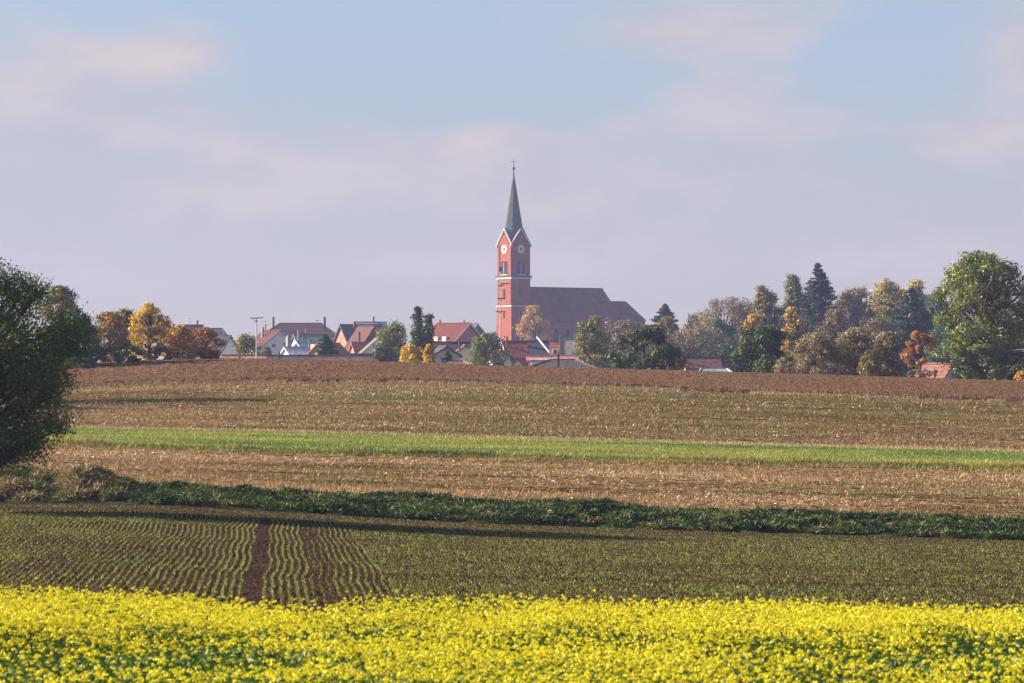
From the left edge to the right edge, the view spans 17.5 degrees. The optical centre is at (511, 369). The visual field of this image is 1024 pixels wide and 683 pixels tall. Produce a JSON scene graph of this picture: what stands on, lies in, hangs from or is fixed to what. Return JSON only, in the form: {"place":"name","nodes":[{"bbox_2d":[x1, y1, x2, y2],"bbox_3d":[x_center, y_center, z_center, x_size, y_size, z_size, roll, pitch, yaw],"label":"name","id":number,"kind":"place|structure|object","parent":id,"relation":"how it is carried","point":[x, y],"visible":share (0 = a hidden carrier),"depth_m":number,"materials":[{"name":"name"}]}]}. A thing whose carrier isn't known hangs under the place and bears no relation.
{"place":"outdoors","nodes":[
{"label":"outdoors","id":0,"kind":"place"},
{"bbox_2d":[0,577,1023,682],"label":"mustard","id":1,"kind":"object","parent":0,"point":[806,619],"depth_m":31.23,"materials":[{"name":"yellow plant"}]},
{"bbox_2d":[0,380,1023,450],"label":"stubble field","id":2,"kind":"structure","parent":0,"point":[886,419],"depth_m":200.36,"materials":[{"name":"beige plant"}]},
{"bbox_2d":[58,377,1004,401],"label":"edge grass","id":3,"kind":"structure","parent":2,"relation":"on","point":[524,383],"depth_m":234.53,"materials":[{"name":"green plant"}]},
{"bbox_2d":[225,381,1023,446],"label":"weed patch","id":4,"kind":"object","parent":2,"relation":"on","point":[691,434],"visible":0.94,"depth_m":197.87,"materials":[{"name":"green plant"}]},
{"bbox_2d":[0,501,1023,646],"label":"sown field","id":5,"kind":"structure","parent":0,"point":[261,563],"depth_m":74.89,"materials":[{"name":"soil"}]},
{"bbox_2d":[0,504,1023,618],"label":"young crop","id":6,"kind":"object","parent":5,"relation":"on","point":[644,559],"visible":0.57,"depth_m":74.68,"materials":[{"name":"green plant"}]},
{"bbox_2d":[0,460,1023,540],"bbox_3d":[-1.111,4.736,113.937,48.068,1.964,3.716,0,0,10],"label":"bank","id":7,"kind":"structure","parent":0,"point":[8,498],"depth_m":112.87,"materials":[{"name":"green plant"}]},
{"bbox_2d":[0,257,99,477],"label":"broadleaf tree","id":8,"kind":"object","parent":7,"relation":"on","point":[28,363],"visible":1,"depth_m":101.81,"materials":[{"name":"green plant"}]},
{"bbox_2d":[0,0,1023,369],"label":"sky","id":9,"kind":"structure","parent":0,"point":[224,164],"materials":[{"name":"blue"}]},
{"bbox_2d":[1,445,1023,518],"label":"stubble field","id":10,"kind":"structure","parent":0,"point":[675,481],"depth_m":132.68,"materials":[{"name":"beige plant"}]},
{"bbox_2d":[0,444,1023,519],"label":"dry stubble","id":11,"kind":"object","parent":10,"relation":"on","point":[511,493],"visible":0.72,"depth_m":136.40,"materials":[{"name":"beige plant"}]},
{"bbox_2d":[51,459,1023,511],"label":"weed patch","id":12,"kind":"object","parent":10,"relation":"on","point":[766,489],"visible":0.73,"depth_m":131.45,"materials":[{"name":"green plant"}]},
{"bbox_2d":[5,425,1023,471],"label":"meadow","id":13,"kind":"structure","parent":0,"point":[578,458],"depth_m":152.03,"materials":[{"name":"green plant"}]},
{"bbox_2d":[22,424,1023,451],"bbox_3d":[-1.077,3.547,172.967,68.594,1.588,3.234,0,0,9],"label":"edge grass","id":14,"kind":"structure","parent":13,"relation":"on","point":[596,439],"depth_m":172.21,"materials":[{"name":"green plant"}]},
{"bbox_2d":[23,376,1011,539],"bbox_3d":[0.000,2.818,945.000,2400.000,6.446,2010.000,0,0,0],"label":"ground","id":15,"kind":"structure","parent":0,"point":[509,523],"depth_m":116.03,"materials":[{"name":"brown soil"}]},
{"bbox_2d":[171,320,203,358],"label":"house","id":16,"kind":"structure","parent":15,"relation":"on","point":[193,327],"depth_m":639.60,"materials":[{"name":"tile"}]},
{"bbox_2d":[196,335,237,357],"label":"house","id":17,"kind":"structure","parent":15,"relation":"on","point":[228,348],"depth_m":599.85,"materials":[{"name":"tile"}]},
{"bbox_2d":[221,351,266,358],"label":"shed","id":18,"kind":"structure","parent":15,"relation":"on","point":[247,356],"depth_m":399.77,"materials":[{"name":"tile"}]},
{"bbox_2d":[232,332,263,353],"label":"garden tree","id":19,"kind":"object","parent":15,"relation":"on","point":[247,343],"visible":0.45,"depth_m":429.37,"materials":[{"name":"green plant"}]},
{"bbox_2d":[244,324,286,354],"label":"house","id":20,"kind":"structure","parent":15,"relation":"on","point":[275,340],"depth_m":639.98,"materials":[{"name":"paint"}]},
{"bbox_2d":[267,351,316,359],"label":"wall","id":21,"kind":"structure","parent":15,"relation":"on","point":[304,357],"depth_m":409.59,"materials":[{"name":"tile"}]},
{"bbox_2d":[280,346,310,354],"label":"house","id":22,"kind":"structure","parent":15,"relation":"on","point":[295,350],"depth_m":499.95,"materials":[{"name":"paint"}]},
{"bbox_2d":[285,336,318,345],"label":"house","id":23,"kind":"structure","parent":15,"relation":"on","point":[297,343],"depth_m":539.76,"materials":[{"name":"tile"}]},
{"bbox_2d":[269,317,335,339],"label":"house","id":24,"kind":"structure","parent":15,"relation":"on","point":[289,329],"depth_m":763.27,"materials":[{"name":"tile"}]},
{"bbox_2d":[291,330,322,345],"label":"house","id":25,"kind":"structure","parent":15,"relation":"on","point":[304,337],"depth_m":589.89,"materials":[{"name":"tile"}]},
{"bbox_2d":[315,333,338,354],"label":"conical evergreen","id":26,"kind":"object","parent":15,"relation":"on","point":[326,346],"visible":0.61,"depth_m":429.40,"materials":[{"name":"green plant"}]},
{"bbox_2d":[306,342,348,354],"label":"house","id":27,"kind":"structure","parent":15,"relation":"on","point":[340,349],"depth_m":481.29,"materials":[{"name":"tile"}]},
{"bbox_2d":[317,351,373,360],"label":"wall","id":28,"kind":"structure","parent":15,"relation":"on","point":[349,357],"depth_m":379.62,"materials":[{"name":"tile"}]},
{"bbox_2d":[333,321,382,346],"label":"house","id":29,"kind":"structure","parent":15,"relation":"on","point":[344,333],"depth_m":619.95,"materials":[{"name":"paint"}]},
{"bbox_2d":[348,342,369,352],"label":"house","id":30,"kind":"structure","parent":15,"relation":"on","point":[355,347],"depth_m":559.70,"materials":[{"name":"tile"}]},
{"bbox_2d":[344,325,376,350],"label":"house","id":31,"kind":"structure","parent":15,"relation":"on","point":[364,333],"depth_m":600.37,"materials":[{"name":"tile"}]},
{"bbox_2d":[358,337,378,360],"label":"house","id":32,"kind":"structure","parent":15,"relation":"on","point":[367,348],"depth_m":519.74,"materials":[{"name":"paint"}]},
{"bbox_2d":[370,335,399,361],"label":"garden tree","id":33,"kind":"object","parent":15,"relation":"on","point":[385,352],"visible":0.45,"depth_m":419.42,"materials":[{"name":"green plant"}]},
{"bbox_2d":[371,319,412,361],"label":"garden tree","id":34,"kind":"object","parent":15,"relation":"on","point":[396,333],"visible":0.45,"depth_m":459.09,"materials":[{"name":"green plant"}]},
{"bbox_2d":[398,344,421,362],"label":"yellow shrub","id":35,"kind":"object","parent":15,"relation":"on","point":[406,351],"visible":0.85,"depth_m":329.57,"materials":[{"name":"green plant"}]},
{"bbox_2d":[409,306,426,362],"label":"columnar evergreen","id":36,"kind":"object","parent":15,"relation":"on","point":[417,337],"visible":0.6,"depth_m":399.63,"materials":[{"name":"green plant"}]},
{"bbox_2d":[421,343,435,362],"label":"yellow shrub","id":37,"kind":"object","parent":15,"relation":"on","point":[428,355],"visible":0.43,"depth_m":331.76,"materials":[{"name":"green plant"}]},
{"bbox_2d":[421,312,437,362],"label":"columnar evergreen","id":38,"kind":"object","parent":15,"relation":"on","point":[428,331],"visible":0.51,"depth_m":403.65,"materials":[{"name":"green plant"}]},
{"bbox_2d":[434,339,462,362],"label":"house","id":39,"kind":"structure","parent":15,"relation":"on","point":[440,350],"depth_m":429.97,"materials":[{"name":"paint"}]},
{"bbox_2d":[446,342,469,350],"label":"house","id":40,"kind":"structure","parent":15,"relation":"on","point":[454,346],"depth_m":469.62,"materials":[{"name":"tile"}]},
{"bbox_2d":[432,320,488,363],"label":"house","id":41,"kind":"structure","parent":15,"relation":"on","point":[464,331],"depth_m":560.62,"materials":[{"name":"tile"}]},
{"bbox_2d":[456,344,474,363],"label":"house","id":42,"kind":"structure","parent":15,"relation":"on","point":[464,352],"depth_m":450.00,"materials":[{"name":"paint"}]},
{"bbox_2d":[465,332,511,364],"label":"garden tree","id":43,"kind":"object","parent":15,"relation":"on","point":[483,342],"visible":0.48,"depth_m":419.13,"materials":[{"name":"green plant"}]},
{"bbox_2d":[496,267,509,342],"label":"utility mast","id":44,"kind":"object","parent":15,"relation":"on","point":[500,285],"visible":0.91,"depth_m":899.85,"materials":[{"name":"metal"}]},
{"bbox_2d":[500,336,529,365],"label":"house","id":45,"kind":"structure","parent":15,"relation":"on","point":[518,350],"depth_m":478.46,"materials":[{"name":"tile"}]},
{"bbox_2d":[513,305,551,339],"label":"churchyard tree","id":46,"kind":"object","parent":15,"relation":"on","point":[533,323],"visible":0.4,"depth_m":879.16,"materials":[{"name":"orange plant"}]},
{"bbox_2d":[521,335,552,365],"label":"house","id":47,"kind":"structure","parent":15,"relation":"on","point":[535,347],"depth_m":488.82,"materials":[{"name":"tile"}]},
{"bbox_2d":[530,356,553,364],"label":"shed","id":48,"kind":"structure","parent":15,"relation":"on","point":[535,359],"depth_m":394.23,"materials":[{"name":"tile"}]},
{"bbox_2d":[526,355,578,365],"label":"shed","id":49,"kind":"structure","parent":15,"relation":"on","point":[555,357],"depth_m":399.76,"materials":[{"name":"tile"}]},
{"bbox_2d":[549,334,564,354],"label":"house","id":50,"kind":"structure","parent":15,"relation":"on","point":[556,347],"depth_m":467.57,"materials":[{"name":"tile"}]},
{"bbox_2d":[531,354,597,367],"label":"house","id":51,"kind":"structure","parent":15,"relation":"on","point":[559,362],"depth_m":371.34,"materials":[{"name":"tile"}]},
{"bbox_2d":[495,159,645,367],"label":"church","id":52,"kind":"structure","parent":15,"relation":"on","point":[564,310],"depth_m":998.97,"materials":[{"name":"brick"}]},
{"bbox_2d":[564,338,580,357],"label":"house","id":53,"kind":"structure","parent":15,"relation":"on","point":[569,347],"depth_m":498.58,"materials":[{"name":"paint"}]},
{"bbox_2d":[570,315,614,368],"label":"churchyard tree","id":54,"kind":"object","parent":15,"relation":"on","point":[594,352],"visible":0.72,"depth_m":419.00,"materials":[{"name":"green plant"}]},
{"bbox_2d":[602,318,650,368],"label":"churchyard tree","id":55,"kind":"object","parent":15,"relation":"on","point":[627,327],"visible":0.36,"depth_m":469.36,"materials":[{"name":"green plant"}]},
{"bbox_2d":[605,324,680,369],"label":"edge tree","id":56,"kind":"object","parent":15,"relation":"on","point":[653,335],"visible":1,"depth_m":291.48,"materials":[{"name":"green plant"}]},
{"bbox_2d":[650,303,679,337],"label":"pine tree","id":57,"kind":"object","parent":15,"relation":"on","point":[664,310],"visible":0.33,"depth_m":639.27,"materials":[{"name":"green plant"}]},
{"bbox_2d":[655,316,678,369],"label":"tree","id":58,"kind":"object","parent":15,"relation":"on","point":[666,322],"visible":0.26,"depth_m":559.28,"materials":[{"name":"green plant"}]},
{"bbox_2d":[663,345,686,369],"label":"edge tree","id":59,"kind":"object","parent":15,"relation":"on","point":[679,365],"visible":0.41,"depth_m":295.68,"materials":[{"name":"brown plant"}]},
{"bbox_2d":[683,312,702,351],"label":"tree","id":60,"kind":"object","parent":15,"relation":"on","point":[692,317],"visible":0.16,"depth_m":599.55,"materials":[{"name":"green plant"}]},
{"bbox_2d":[665,326,721,369],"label":"tree","id":61,"kind":"object","parent":15,"relation":"on","point":[695,343],"visible":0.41,"depth_m":469.39,"materials":[{"name":"green plant"}]},
{"bbox_2d":[681,353,722,370],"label":"house","id":62,"kind":"structure","parent":15,"relation":"on","point":[694,363],"depth_m":419.07,"materials":[{"name":"tile"}]},
{"bbox_2d":[699,368,732,371],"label":"house","id":63,"kind":"structure","parent":15,"relation":"on","point":[717,369],"depth_m":382.05,"materials":[{"name":"tile"}]},
{"bbox_2d":[697,319,739,370],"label":"tree","id":64,"kind":"object","parent":15,"relation":"on","point":[720,326],"visible":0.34,"depth_m":499.08,"materials":[{"name":"green plant"}]},
{"bbox_2d":[678,296,775,369],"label":"tree","id":65,"kind":"object","parent":15,"relation":"on","point":[737,312],"visible":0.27,"depth_m":588.51,"materials":[{"name":"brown plant"}]},
{"bbox_2d":[729,303,754,369],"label":"tree","id":66,"kind":"object","parent":15,"relation":"on","point":[741,320],"visible":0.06,"depth_m":618.65,"materials":[{"name":"green plant"}]},
{"bbox_2d":[739,313,769,369],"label":"tree","id":67,"kind":"object","parent":15,"relation":"on","point":[754,320],"visible":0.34,"depth_m":449.44,"materials":[{"name":"orange plant"}]},
{"bbox_2d":[727,324,796,373],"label":"edge tree","id":68,"kind":"object","parent":15,"relation":"on","point":[763,339],"visible":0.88,"depth_m":288.84,"materials":[{"name":"green plant"}]},
{"bbox_2d":[749,284,786,372],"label":"tree","id":69,"kind":"object","parent":15,"relation":"on","point":[765,300],"visible":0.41,"depth_m":519.17,"materials":[{"name":"green plant"}]},
{"bbox_2d":[780,306,807,373],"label":"tree","id":70,"kind":"object","parent":15,"relation":"on","point":[792,328],"visible":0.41,"depth_m":429.51,"materials":[{"name":"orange plant"}]},
{"bbox_2d":[777,274,811,373],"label":"larch tree","id":71,"kind":"object","parent":15,"relation":"on","point":[793,288],"visible":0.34,"depth_m":539.25,"materials":[{"name":"green plant"}]},
{"bbox_2d":[799,263,842,373],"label":"spruce tree","id":72,"kind":"object","parent":15,"relation":"on","point":[817,307],"visible":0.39,"depth_m":559.05,"materials":[{"name":"green plant"}]},
{"bbox_2d":[817,308,852,374],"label":"tree","id":73,"kind":"object","parent":15,"relation":"on","point":[836,325],"visible":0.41,"depth_m":499.13,"materials":[{"name":"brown plant"}]},
{"bbox_2d":[834,285,878,374],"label":"tree","id":74,"kind":"object","parent":15,"relation":"on","point":[856,308],"visible":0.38,"depth_m":538.88,"materials":[{"name":"green plant"}]},
{"bbox_2d":[829,327,884,375],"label":"edge bush","id":75,"kind":"object","parent":15,"relation":"on","point":[854,336],"visible":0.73,"depth_m":286.19,"materials":[{"name":"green plant"}]},
{"bbox_2d":[855,314,902,376],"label":"tree","id":76,"kind":"object","parent":15,"relation":"on","point":[881,324],"visible":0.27,"depth_m":479.06,"materials":[{"name":"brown plant"}]},
{"bbox_2d":[867,278,902,353],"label":"tree","id":77,"kind":"object","parent":15,"relation":"on","point":[885,290],"visible":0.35,"depth_m":599.12,"materials":[{"name":"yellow plant"}]},
{"bbox_2d":[868,331,906,376],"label":"edge bush","id":78,"kind":"object","parent":15,"relation":"on","point":[885,338],"visible":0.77,"depth_m":288.29,"materials":[{"name":"green plant"}]},
{"bbox_2d":[895,278,928,331],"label":"tree","id":79,"kind":"object","parent":15,"relation":"on","point":[916,284],"visible":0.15,"depth_m":598.79,"materials":[{"name":"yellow plant"}]},
{"bbox_2d":[888,287,940,376],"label":"spruce tree","id":80,"kind":"object","parent":15,"relation":"on","point":[910,317],"visible":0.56,"depth_m":498.82,"materials":[{"name":"green plant"}]},
{"bbox_2d":[914,360,959,378],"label":"house","id":81,"kind":"structure","parent":15,"relation":"on","point":[943,372],"depth_m":360.18,"materials":[{"name":"tile"}]},
{"bbox_2d":[920,293,960,348],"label":"spruce tree","id":82,"kind":"object","parent":15,"relation":"on","point":[937,308],"visible":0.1,"depth_m":538.80,"materials":[{"name":"green plant"}]},
{"bbox_2d":[923,320,962,365],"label":"tree","id":83,"kind":"object","parent":15,"relation":"on","point":[937,333],"visible":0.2,"depth_m":468.85,"materials":[{"name":"green plant"}]},
{"bbox_2d":[48,358,1023,401],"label":"ploughed field","id":84,"kind":"structure","parent":0,"point":[960,395],"depth_m":243.34,"materials":[{"name":"soil"}]},
{"bbox_2d":[35,285,79,363],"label":"broadleaf tree","id":85,"kind":"object","parent":84,"relation":"on","point":[61,305],"visible":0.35,"depth_m":261.41,"materials":[{"name":"green plant"}]},
{"bbox_2d":[59,308,101,366],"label":"broadleaf tree","id":86,"kind":"object","parent":84,"relation":"on","point":[97,345],"visible":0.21,"depth_m":257.68,"materials":[{"name":"green plant"}]},
{"bbox_2d":[61,343,104,367],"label":"shrub","id":87,"kind":"object","parent":84,"relation":"on","point":[92,355],"visible":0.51,"depth_m":255.19,"materials":[{"name":"green plant"}]},
{"bbox_2d":[91,311,135,361],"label":"autumn tree","id":88,"kind":"object","parent":84,"relation":"on","point":[107,320],"visible":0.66,"depth_m":267.33,"materials":[{"name":"orange plant"}]},
{"bbox_2d":[95,344,143,362],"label":"shrub","id":89,"kind":"object","parent":84,"relation":"on","point":[105,351],"visible":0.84,"depth_m":261.56,"materials":[{"name":"green plant"}]},
{"bbox_2d":[107,307,137,360],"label":"autumn tree","id":90,"kind":"object","parent":84,"relation":"on","point":[124,312],"visible":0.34,"depth_m":274.65,"materials":[{"name":"green plant"}]},
{"bbox_2d":[126,302,173,359],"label":"autumn tree","id":91,"kind":"object","parent":84,"relation":"on","point":[148,311],"visible":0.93,"depth_m":269.55,"materials":[{"name":"yellow plant"}]},
{"bbox_2d":[147,346,176,359],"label":"shrub","id":92,"kind":"object","parent":84,"relation":"on","point":[156,351],"visible":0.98,"depth_m":267.77,"materials":[{"name":"green plant"}]},
{"bbox_2d":[155,325,199,358],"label":"autumn tree","id":93,"kind":"object","parent":84,"relation":"on","point":[180,348],"visible":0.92,"depth_m":271.73,"materials":[{"name":"orange plant"}]},
{"bbox_2d":[185,327,226,358],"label":"autumn tree","id":94,"kind":"object","parent":84,"relation":"on","point":[205,351],"visible":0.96,"depth_m":273.48,"materials":[{"name":"orange plant"}]},
{"bbox_2d":[773,357,796,373],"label":"edge bush","id":95,"kind":"object","parent":84,"relation":"on","point":[785,366],"visible":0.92,"depth_m":279.64,"materials":[{"name":"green plant"}]},
{"bbox_2d":[785,332,844,374],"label":"edge bush","id":96,"kind":"object","parent":84,"relation":"on","point":[822,352],"visible":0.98,"depth_m":284.42,"materials":[{"name":"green plant"}]},
{"bbox_2d":[856,350,886,375],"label":"edge bush","id":97,"kind":"object","parent":84,"relation":"on","point":[872,369],"visible":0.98,"depth_m":280.58,"materials":[{"name":"green plant"}]},
{"bbox_2d":[899,330,936,377],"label":"autumn tree","id":98,"kind":"object","parent":84,"relation":"on","point":[909,351],"visible":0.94,"depth_m":281.74,"materials":[{"name":"orange plant"}]},
{"bbox_2d":[905,368,938,377],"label":"edge bush","id":99,"kind":"object","parent":84,"relation":"on","point":[910,373],"visible":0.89,"depth_m":277.59,"materials":[{"name":"brown plant"}]},
{"bbox_2d":[929,249,1023,380],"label":"edge tree","id":100,"kind":"object","parent":84,"relation":"on","point":[980,294],"visible":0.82,"depth_m":284.59,"materials":[{"name":"green plant"}]},
{"bbox_2d":[950,343,1013,379],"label":"edge tree","id":101,"kind":"object","parent":84,"relation":"on","point":[998,370],"visible":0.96,"depth_m":281.11,"materials":[{"name":"green plant"}]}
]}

